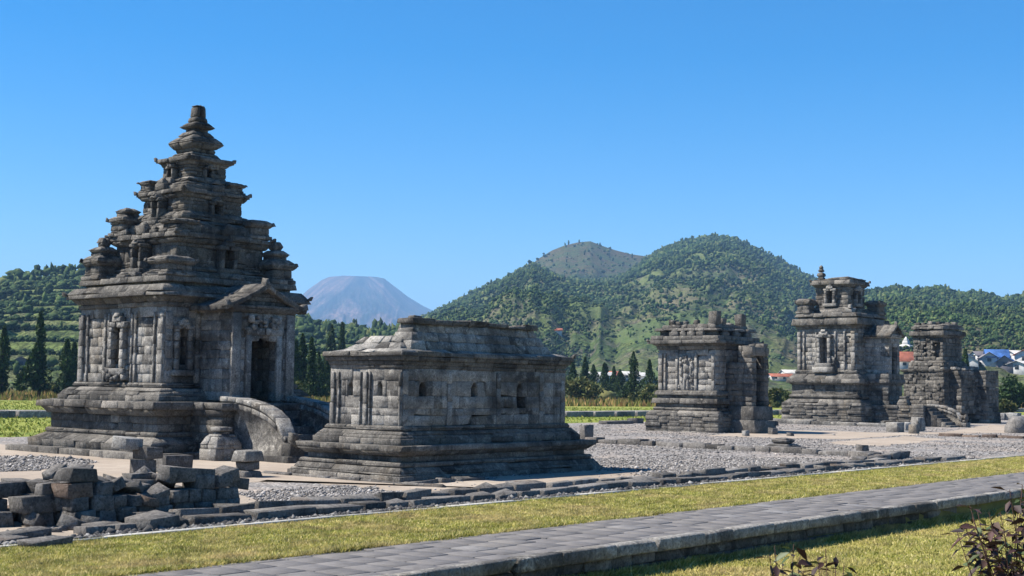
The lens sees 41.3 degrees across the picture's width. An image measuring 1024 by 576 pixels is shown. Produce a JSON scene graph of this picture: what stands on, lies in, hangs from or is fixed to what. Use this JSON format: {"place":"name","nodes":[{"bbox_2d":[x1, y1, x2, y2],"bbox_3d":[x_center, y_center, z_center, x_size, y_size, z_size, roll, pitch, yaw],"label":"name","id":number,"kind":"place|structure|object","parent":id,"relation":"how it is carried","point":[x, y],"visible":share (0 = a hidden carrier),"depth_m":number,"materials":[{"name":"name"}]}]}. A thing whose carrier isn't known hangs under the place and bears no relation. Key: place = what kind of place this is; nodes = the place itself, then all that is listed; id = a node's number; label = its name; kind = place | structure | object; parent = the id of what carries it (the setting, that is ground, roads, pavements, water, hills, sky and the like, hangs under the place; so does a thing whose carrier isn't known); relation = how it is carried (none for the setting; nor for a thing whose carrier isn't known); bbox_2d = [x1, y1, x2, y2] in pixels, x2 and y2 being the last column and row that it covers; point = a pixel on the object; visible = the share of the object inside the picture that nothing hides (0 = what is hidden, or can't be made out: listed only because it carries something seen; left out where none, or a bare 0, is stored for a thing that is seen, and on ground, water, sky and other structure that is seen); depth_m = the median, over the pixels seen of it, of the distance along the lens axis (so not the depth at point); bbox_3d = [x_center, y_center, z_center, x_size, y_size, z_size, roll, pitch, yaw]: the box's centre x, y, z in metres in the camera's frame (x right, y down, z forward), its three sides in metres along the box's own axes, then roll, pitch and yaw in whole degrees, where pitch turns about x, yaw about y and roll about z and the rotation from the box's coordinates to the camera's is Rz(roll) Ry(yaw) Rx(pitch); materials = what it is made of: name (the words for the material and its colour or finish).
{"place":"outdoors","nodes":[
{"label":"outdoors","id":0,"kind":"place"},
{"bbox_2d":[0,282,352,390],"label":"terraced hill","id":1,"kind":"structure","parent":0,"point":[55,346],"depth_m":341.15,"materials":[{"name":"plant"}]},
{"bbox_2d":[200,489,215,501],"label":"stone block","id":2,"kind":"object","parent":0,"point":[208,495],"depth_m":20.34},
{"bbox_2d":[182,474,214,488],"bbox_3d":[-4.715,2.905,20.465,0.414,0.230,0.336,-3,-5,39],"label":"stone block","id":3,"kind":"object","parent":2,"relation":"on","point":[205,482],"depth_m":20.32,"materials":[{"name":"stone"}]},
{"bbox_2d":[158,464,214,483],"bbox_3d":[-4.878,2.769,20.286,0.409,0.266,0.863,-2,-7,34],"label":"stone block","id":4,"kind":"object","parent":3,"relation":"on","point":[171,474],"depth_m":20.03,"materials":[{"name":"stone"}]},
{"bbox_2d":[296,276,432,327],"bbox_3d":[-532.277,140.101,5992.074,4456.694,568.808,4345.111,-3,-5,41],"label":"volcano","id":5,"kind":"structure","parent":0,"point":[364,300],"depth_m":6254.94},
{"bbox_2d":[0,400,781,410],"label":"back lawn","id":6,"kind":"structure","parent":0,"point":[583,407],"depth_m":121.30,"materials":[{"name":"plant"}]},
{"bbox_2d":[0,400,1023,436],"bbox_3d":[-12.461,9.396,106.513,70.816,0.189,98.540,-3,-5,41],"label":"grass","id":7,"kind":"structure","parent":6,"relation":"on","point":[15,433],"depth_m":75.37,"materials":[{"name":"plant"}]},
{"bbox_2d":[768,387,791,407],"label":"round bush","id":8,"kind":"object","parent":6,"relation":"on","point":[778,397],"visible":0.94,"depth_m":145.65,"materials":[{"name":"green plant"}]},
{"bbox_2d":[998,373,1023,407],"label":"round bush","id":9,"kind":"object","parent":6,"relation":"on","point":[1011,388],"visible":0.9,"depth_m":139.54,"materials":[{"name":"green plant"}]},
{"bbox_2d":[0,415,1023,500],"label":"gravel court","id":10,"kind":"object","parent":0,"point":[258,486],"visible":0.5,"depth_m":47.92,"materials":[{"name":"gravel"}]},
{"bbox_2d":[23,512,45,526],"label":"stone block","id":11,"kind":"object","parent":10,"relation":"on","point":[33,519],"depth_m":18.34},
{"bbox_2d":[154,504,172,511],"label":"stone block","id":12,"kind":"object","parent":10,"relation":"on","point":[164,508],"depth_m":19.64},
{"bbox_2d":[149,493,169,505],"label":"stone block","id":13,"kind":"object","parent":12,"relation":"on","point":[164,500],"depth_m":19.61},
{"bbox_2d":[143,482,169,497],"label":"stone block","id":14,"kind":"object","parent":13,"relation":"on","point":[159,490],"depth_m":19.62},
{"bbox_2d":[5,105,329,462],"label":"tiered temple","id":15,"kind":"structure","parent":10,"relation":"on","point":[188,303],"depth_m":37.18,"materials":[{"name":"stone"}]},
{"bbox_2d":[0,444,641,545],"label":"dirt patch","id":16,"kind":"object","parent":10,"relation":"on","point":[116,468],"visible":0.3,"depth_m":29.26,"materials":[{"name":"soil"}]},
{"bbox_2d":[0,498,6,509],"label":"stone block","id":17,"kind":"object","parent":16,"relation":"on","point":[3,504],"depth_m":18.72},
{"bbox_2d":[0,481,22,497],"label":"stone block","id":18,"kind":"object","parent":17,"relation":"on","point":[9,489],"depth_m":18.81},
{"bbox_2d":[0,510,13,526],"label":"stone block","id":19,"kind":"object","parent":16,"relation":"on","point":[6,518],"depth_m":18.39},
{"bbox_2d":[0,526,51,537],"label":"stone block","id":20,"kind":"object","parent":16,"relation":"on","point":[35,531],"depth_m":17.23,"materials":[{"name":"stone"}]},
{"bbox_2d":[20,512,53,525],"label":"stone block","id":21,"kind":"object","parent":16,"relation":"on","point":[48,517],"depth_m":18.59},
{"bbox_2d":[8,495,56,513],"bbox_3d":[-6.567,2.950,18.618,0.444,0.239,0.514,-3,-5,42],"label":"stone block","id":22,"kind":"object","parent":21,"relation":"on","point":[27,504],"depth_m":18.48,"materials":[{"name":"stone"}]},
{"bbox_2d":[34,482,59,495],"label":"stone block","id":23,"kind":"object","parent":22,"relation":"on","point":[41,489],"depth_m":18.65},
{"bbox_2d":[57,514,85,529],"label":"stone block","id":24,"kind":"object","parent":16,"relation":"on","point":[69,522],"depth_m":18.11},
{"bbox_2d":[59,509,95,519],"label":"stone block","id":25,"kind":"object","parent":16,"relation":"on","point":[89,512],"depth_m":18.51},
{"bbox_2d":[59,497,88,511],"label":"stone block","id":26,"kind":"object","parent":25,"relation":"on","point":[75,504],"depth_m":18.52,"materials":[{"name":"stone"}]},
{"bbox_2d":[51,482,92,498],"bbox_3d":[-6.030,2.768,18.665,0.419,0.210,0.426,-3,-5,41],"label":"stone block","id":27,"kind":"object","parent":26,"relation":"on","point":[72,490],"depth_m":18.53,"materials":[{"name":"stone"}]},
{"bbox_2d":[52,466,97,481],"bbox_3d":[-6.038,2.572,18.759,0.442,0.206,0.480,-2,-5,30],"label":"stone block","id":28,"kind":"object","parent":27,"relation":"on","point":[76,474],"depth_m":18.61,"materials":[{"name":"stone"}]},
{"bbox_2d":[96,509,115,520],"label":"stone block","id":29,"kind":"object","parent":16,"relation":"on","point":[103,515],"depth_m":18.79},
{"bbox_2d":[89,495,113,510],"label":"stone block","id":30,"kind":"object","parent":29,"relation":"on","point":[98,502],"depth_m":18.73,"materials":[{"name":"stone"}]},
{"bbox_2d":[92,481,112,495],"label":"stone block","id":31,"kind":"object","parent":30,"relation":"on","point":[105,488],"depth_m":18.83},
{"bbox_2d":[115,506,136,522],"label":"stone block","id":32,"kind":"object","parent":16,"relation":"on","point":[122,513],"depth_m":19.02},
{"bbox_2d":[129,459,155,472],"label":"stone block","id":33,"kind":"object","parent":16,"relation":"on","point":[136,465],"depth_m":28.79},
{"bbox_2d":[133,446,162,459],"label":"stone block","id":34,"kind":"object","parent":33,"relation":"on","point":[146,453],"depth_m":28.81,"materials":[{"name":"stone"}]},
{"bbox_2d":[111,436,142,449],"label":"stone block","id":35,"kind":"object","parent":34,"relation":"on","point":[125,443],"depth_m":28.65,"materials":[{"name":"stone"}]},
{"bbox_2d":[135,506,153,511],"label":"stone block","id":36,"kind":"object","parent":16,"relation":"on","point":[144,508],"depth_m":19.37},
{"bbox_2d":[116,493,149,506],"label":"stone block","id":37,"kind":"object","parent":36,"relation":"on","point":[133,499],"depth_m":19.28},
{"bbox_2d":[121,480,143,492],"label":"stone block","id":38,"kind":"object","parent":37,"relation":"on","point":[134,486],"depth_m":19.42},
{"bbox_2d":[125,510,179,529],"bbox_3d":[-4.880,3.163,18.441,0.480,0.244,0.629,-1,-5,25],"label":"stone block","id":39,"kind":"object","parent":16,"relation":"on","point":[153,518],"depth_m":18.31,"materials":[{"name":"stone"}]},
{"bbox_2d":[154,454,192,471],"bbox_3d":[-7.479,3.889,30.082,0.439,0.407,0.835,-2,-5,38],"label":"stone block","id":40,"kind":"object","parent":16,"relation":"on","point":[184,460],"depth_m":29.88,"materials":[{"name":"stone"}]},
{"bbox_2d":[170,502,193,508],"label":"stone block","id":41,"kind":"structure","parent":16,"relation":"on","point":[183,505],"depth_m":19.99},
{"bbox_2d":[169,488,188,502],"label":"stone block","id":42,"kind":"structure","parent":41,"relation":"on","point":[178,495],"depth_m":19.85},
{"bbox_2d":[176,487,201,501],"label":"stone block","id":43,"kind":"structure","parent":41,"relation":"on","point":[194,494],"depth_m":20.12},
{"bbox_2d":[199,427,241,460],"bbox_3d":[-7.450,3.986,34.836,0.689,0.860,0.856,-3,-5,41],"label":"stone finial","id":44,"kind":"object","parent":16,"relation":"on","point":[222,444],"visible":0.98,"depth_m":34.59,"materials":[{"name":"stone"}]},
{"bbox_2d":[227,498,239,503],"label":"stone block","id":45,"kind":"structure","parent":16,"relation":"on","point":[236,501],"depth_m":20.69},
{"bbox_2d":[213,487,238,499],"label":"stone block","id":46,"kind":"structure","parent":45,"relation":"on","point":[227,493],"depth_m":20.66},
{"bbox_2d":[215,475,232,487],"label":"stone block","id":47,"kind":"object","parent":46,"relation":"on","point":[223,481],"depth_m":20.57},
{"bbox_2d":[215,465,239,481],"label":"stone block","id":48,"kind":"object","parent":47,"relation":"on","point":[226,470],"depth_m":20.79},
{"bbox_2d":[231,449,263,477],"bbox_3d":[-5.600,3.737,28.823,0.516,0.604,0.565,-3,-5,41],"label":"stone pedestal","id":49,"kind":"object","parent":16,"relation":"on","point":[247,463],"visible":0.84,"depth_m":28.68,"materials":[{"name":"stone"}]},
{"bbox_2d":[261,471,446,487],"bbox_3d":[-3.414,3.987,28.274,5.559,0.152,0.230,-3,-5,41],"label":"stone slab edging","id":50,"kind":"object","parent":16,"relation":"on","point":[358,479],"visible":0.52,"depth_m":28.02,"materials":[{"name":"stone"}]},
{"bbox_2d":[287,315,602,481],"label":"rectangular temple","id":51,"kind":"structure","parent":10,"relation":"on","point":[416,398],"depth_m":29.92,"materials":[{"name":"stone"}]},
{"bbox_2d":[411,476,484,483],"bbox_3d":[-1.313,3.982,27.990,0.240,0.188,2.203,-3,-5,39],"label":"stone slab edging","id":52,"kind":"object","parent":10,"relation":"on","point":[454,479],"visible":0.6,"depth_m":28.03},
{"bbox_2d":[0,457,982,544],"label":"drain stones","id":53,"kind":"object","parent":10,"relation":"on","point":[111,531],"visible":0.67,"depth_m":21.89,"materials":[{"name":"stone"}]},
{"bbox_2d":[130,457,887,516],"bbox_3d":[2.371,3.974,27.988,0.470,0.347,23.746,-3,-5,40],"label":"stone footing","id":54,"kind":"object","parent":10,"relation":"on","point":[420,493],"visible":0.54,"depth_m":23.98,"materials":[{"name":"stone"}]},
{"bbox_2d":[1,455,1023,546],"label":"pale kerb","id":55,"kind":"structure","parent":10,"relation":"on","point":[212,527],"depth_m":22.45,"materials":[{"name":"concrete"}]},
{"bbox_2d":[73,455,965,534],"bbox_3d":[3.822,4.097,28.900,0.506,0.288,29.423,-3,-5,40],"label":"stone footing","id":56,"kind":"object","parent":10,"relation":"on","point":[281,512],"visible":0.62,"depth_m":23.26,"materials":[{"name":"stone"}]},
{"bbox_2d":[645,311,775,433],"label":"relief temple","id":57,"kind":"structure","parent":10,"relation":"on","point":[713,376],"depth_m":61.97,"materials":[{"name":"stone"}]},
{"bbox_2d":[585,437,861,455],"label":"stone footing","id":58,"kind":"object","parent":10,"relation":"on","point":[786,449],"visible":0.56,"depth_m":44.17,"materials":[{"name":"stone"}]},
{"bbox_2d":[766,437,800,446],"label":"stepped stone","id":59,"kind":"object","parent":10,"relation":"on","point":[783,441],"visible":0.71,"depth_m":44.90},
{"bbox_2d":[771,418,885,426],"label":"stone footing","id":60,"kind":"object","parent":10,"relation":"on","point":[798,421],"visible":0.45,"depth_m":77.18,"materials":[{"name":"stone"}]},
{"bbox_2d":[709,425,1004,438],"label":"dirt patch","id":61,"kind":"object","parent":10,"relation":"on","point":[854,435],"visible":0.73,"depth_m":62.03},
{"bbox_2d":[781,265,969,426],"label":"two storey temple","id":62,"kind":"structure","parent":10,"relation":"on","point":[848,359],"depth_m":79.08,"materials":[{"name":"stone"}]},
{"bbox_2d":[852,451,909,459],"bbox_3d":[10.592,4.859,38.820,0.418,0.323,5.050,-2,-5,31],"label":"stone footing","id":63,"kind":"object","parent":10,"relation":"on","point":[890,455],"visible":0.45,"depth_m":39.25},
{"bbox_2d":[832,436,942,445],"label":"dirt patch","id":64,"kind":"object","parent":10,"relation":"on","point":[893,440],"visible":0.97,"depth_m":53.44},
{"bbox_2d":[900,321,1000,423],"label":"temple","id":65,"kind":"structure","parent":10,"relation":"on","point":[938,372],"depth_m":86.76,"materials":[{"name":"stone"}]},
{"bbox_2d":[938,433,1023,438],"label":"stone footing","id":66,"kind":"object","parent":10,"relation":"on","point":[983,435],"visible":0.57,"depth_m":59.48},
{"bbox_2d":[1004,416,1023,432],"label":"boulder","id":67,"kind":"object","parent":10,"relation":"on","point":[1014,424],"visible":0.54,"depth_m":66.55,"materials":[{"name":"stone"}]},
{"bbox_2d":[0,388,1023,407],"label":"dry grass","id":68,"kind":"structure","parent":0,"point":[27,394],"depth_m":142.14,"materials":[{"name":"plant"}]},
{"bbox_2d":[0,0,1023,310],"label":"sky","id":69,"kind":"structure","parent":0,"point":[435,150],"materials":[{"name":"blue"}]},
{"bbox_2d":[0,455,1023,575],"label":"grass lawn","id":70,"kind":"structure","parent":0,"point":[596,508],"depth_m":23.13,"materials":[{"name":"plant"}]},
{"bbox_2d":[16,535,73,547],"bbox_3d":[-5.635,3.076,16.413,0.323,0.126,0.607,-2,-5,29],"label":"stone block","id":71,"kind":"object","parent":70,"relation":"on","point":[43,541],"depth_m":16.33,"materials":[{"name":"stone"}]},
{"bbox_2d":[8,400,1023,572],"bbox_3d":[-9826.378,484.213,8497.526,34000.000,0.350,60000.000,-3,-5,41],"label":"ground","id":72,"kind":"structure","parent":0,"point":[988,506],"depth_m":25.81,"materials":[{"name":"plant"}]},
{"bbox_2d":[0,325,11,396],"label":"cypress tree","id":73,"kind":"object","parent":72,"relation":"on","point":[5,348],"visible":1,"depth_m":140.09,"materials":[{"name":"green plant"}]},
{"bbox_2d":[13,310,53,396],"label":"cypress tree","id":74,"kind":"object","parent":72,"relation":"on","point":[35,367],"visible":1,"depth_m":140.66,"materials":[{"name":"green plant"}]},
{"bbox_2d":[54,338,76,393],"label":"cypress tree","id":75,"kind":"object","parent":72,"relation":"on","point":[66,380],"visible":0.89,"depth_m":140.24,"materials":[{"name":"green plant"}]},
{"bbox_2d":[0,275,386,383],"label":"terrace scrub","id":76,"kind":"object","parent":72,"relation":"on","point":[26,284],"visible":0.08,"depth_m":405.79,"materials":[{"name":"green plant"}]},
{"bbox_2d":[0,262,400,373],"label":"terrace crest woods","id":77,"kind":"object","parent":72,"relation":"on","point":[308,326],"visible":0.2,"depth_m":498.34,"materials":[{"name":"green plant"}]},
{"bbox_2d":[294,339,302,380],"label":"cypress tree","id":78,"kind":"object","parent":72,"relation":"on","point":[298,370],"visible":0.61,"depth_m":147.77,"materials":[{"name":"green plant"}]},
{"bbox_2d":[297,333,308,389],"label":"cypress tree","id":79,"kind":"object","parent":72,"relation":"on","point":[303,350],"visible":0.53,"depth_m":149.91,"materials":[{"name":"green plant"}]},
{"bbox_2d":[302,337,322,396],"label":"cypress tree","id":80,"kind":"object","parent":72,"relation":"on","point":[312,383],"visible":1,"depth_m":143.94,"materials":[{"name":"green plant"}]},
{"bbox_2d":[315,351,330,397],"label":"cypress tree","id":81,"kind":"object","parent":72,"relation":"on","point":[322,377],"visible":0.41,"depth_m":148.06,"materials":[{"name":"green plant"}]},
{"bbox_2d":[321,324,336,388],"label":"cypress tree","id":82,"kind":"object","parent":72,"relation":"on","point":[330,344],"visible":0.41,"depth_m":237.42,"materials":[{"name":"green plant"}]},
{"bbox_2d":[0,408,1023,417],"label":"raised walkway","id":83,"kind":"structure","parent":72,"relation":"on","point":[45,413],"depth_m":89.48,"materials":[{"name":"stone"}]},
{"bbox_2d":[6,423,1023,530],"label":"gravel stones","id":84,"kind":"object","parent":72,"relation":"on","point":[675,467],"visible":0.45,"depth_m":38.47,"materials":[{"name":"gravel"}]},
{"bbox_2d":[7,383,1022,403],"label":"field scrub","id":85,"kind":"object","parent":72,"relation":"on","point":[606,394],"visible":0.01,"depth_m":205.43,"materials":[{"name":"green plant"}]},
{"bbox_2d":[565,375,604,400],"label":"round bush","id":86,"kind":"object","parent":72,"relation":"on","point":[577,388],"visible":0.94,"depth_m":162.84,"materials":[{"name":"green plant"}]},
{"bbox_2d":[597,362,617,390],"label":"cypress tree","id":87,"kind":"object","parent":72,"relation":"on","point":[604,380],"visible":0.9,"depth_m":208.73,"materials":[{"name":"green plant"}]},
{"bbox_2d":[615,351,644,398],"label":"cypress tree","id":88,"kind":"object","parent":72,"relation":"on","point":[631,385],"visible":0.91,"depth_m":178.72,"materials":[{"name":"green plant"}]},
{"bbox_2d":[627,391,656,403],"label":"round bush","id":89,"kind":"object","parent":72,"relation":"on","point":[643,395],"visible":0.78,"depth_m":153.06,"materials":[{"name":"green plant"}]},
{"bbox_2d":[639,359,657,389],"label":"cypress tree","id":90,"kind":"object","parent":72,"relation":"on","point":[649,375],"visible":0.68,"depth_m":183.55,"materials":[{"name":"green plant"}]},
{"bbox_2d":[490,504,978,575],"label":"retaining wall","id":91,"kind":"structure","parent":72,"relation":"on","point":[729,547],"depth_m":18.88,"materials":[{"name":"stone"}]},
{"bbox_2d":[374,488,1023,575],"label":"stone kerb","id":92,"kind":"structure","parent":91,"relation":"on","point":[532,562],"depth_m":18.01,"materials":[{"name":"stone"}]},
{"bbox_2d":[998,397,1018,412],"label":"round bush","id":93,"kind":"object","parent":72,"relation":"on","point":[1006,405],"visible":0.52,"depth_m":111.13,"materials":[{"name":"green plant"}]},
{"bbox_2d":[129,472,1023,575],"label":"path","id":94,"kind":"structure","parent":0,"point":[393,559],"depth_m":18.17,"materials":[{"name":"stone"}]},
{"bbox_2d":[535,241,646,278],"bbox_3d":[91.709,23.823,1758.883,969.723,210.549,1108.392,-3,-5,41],"label":"peak","id":95,"kind":"structure","parent":0,"point":[576,253],"depth_m":1835.61,"materials":[{"name":"plant"}]},
{"bbox_2d":[536,239,646,277],"bbox_3d":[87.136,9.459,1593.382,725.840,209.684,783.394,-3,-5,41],"label":"peak scrub","id":96,"kind":"object","parent":95,"relation":"on","point":[583,270],"visible":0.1,"depth_m":1828.64,"materials":[{"name":"green plant"}]},
{"bbox_2d":[424,247,815,390],"bbox_3d":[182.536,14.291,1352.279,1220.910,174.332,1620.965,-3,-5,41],"label":"mountain","id":97,"kind":"structure","parent":0,"point":[625,349],"depth_m":628.97,"materials":[{"name":"plant"}]},
{"bbox_2d":[421,232,818,376],"bbox_3d":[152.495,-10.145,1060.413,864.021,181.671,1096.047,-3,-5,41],"label":"mountain woods","id":98,"kind":"object","parent":97,"relation":"on","point":[682,250],"visible":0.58,"depth_m":955.33,"materials":[{"name":"green plant"}]},
{"bbox_2d":[558,504,1023,575],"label":"lawn","id":99,"kind":"structure","parent":0,"point":[901,545],"depth_m":19.70,"materials":[{"name":"plant"}]},
{"bbox_2d":[756,544,813,575],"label":"red leaved shrub","id":100,"kind":"object","parent":99,"relation":"on","point":[777,570],"visible":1,"depth_m":5.19,"materials":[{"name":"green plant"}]},
{"bbox_2d":[803,549,856,575],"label":"red leaved shrub","id":101,"kind":"object","parent":99,"relation":"on","point":[821,564],"visible":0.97,"depth_m":5.25,"materials":[{"name":"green plant"}]},
{"bbox_2d":[941,483,1023,575],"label":"red leaved shrub","id":102,"kind":"object","parent":99,"relation":"on","point":[1002,565],"visible":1,"depth_m":5.54,"materials":[{"name":"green plant"}]},
{"bbox_2d":[866,297,1023,393],"bbox_3d":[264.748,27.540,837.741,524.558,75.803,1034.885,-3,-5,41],"label":"hill","id":103,"kind":"structure","parent":0,"point":[1002,372],"depth_m":384.62,"materials":[{"name":"plant"}]},
{"bbox_2d":[899,352,913,368],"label":"village house","id":104,"kind":"structure","parent":103,"relation":"on","point":[905,358],"depth_m":355.16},
{"bbox_2d":[795,283,1023,366],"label":"hill woods","id":105,"kind":"object","parent":103,"relation":"on","point":[899,298],"visible":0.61,"depth_m":532.31,"materials":[{"name":"green plant"}]},
{"bbox_2d":[978,352,998,366],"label":"village house","id":106,"kind":"structure","parent":103,"relation":"on","point":[985,361],"depth_m":351.81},
{"bbox_2d":[983,349,1010,360],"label":"village house","id":107,"kind":"structure","parent":103,"relation":"on","point":[999,353],"depth_m":352.73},
{"bbox_2d":[995,355,1014,373],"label":"village house","id":108,"kind":"structure","parent":103,"relation":"on","point":[1002,361],"depth_m":350.15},
{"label":"stone block","id":109,"kind":"object","parent":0,"visible":0},
{"bbox_2d":[25,478,52,493],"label":"stone block","id":110,"kind":"object","parent":109,"relation":"on","point":[30,486],"depth_m":19.13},
{"bbox_2d":[42,464,66,479],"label":"stone block","id":111,"kind":"object","parent":110,"relation":"on","point":[49,473],"depth_m":19.26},
{"label":"gravel patch","id":112,"kind":"structure","parent":0,"visible":0},
{"bbox_2d":[0,454,96,471],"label":"gravel patch stones","id":113,"kind":"object","parent":112,"relation":"on","point":[12,463],"visible":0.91,"depth_m":32.49,"materials":[{"name":"gravel"}]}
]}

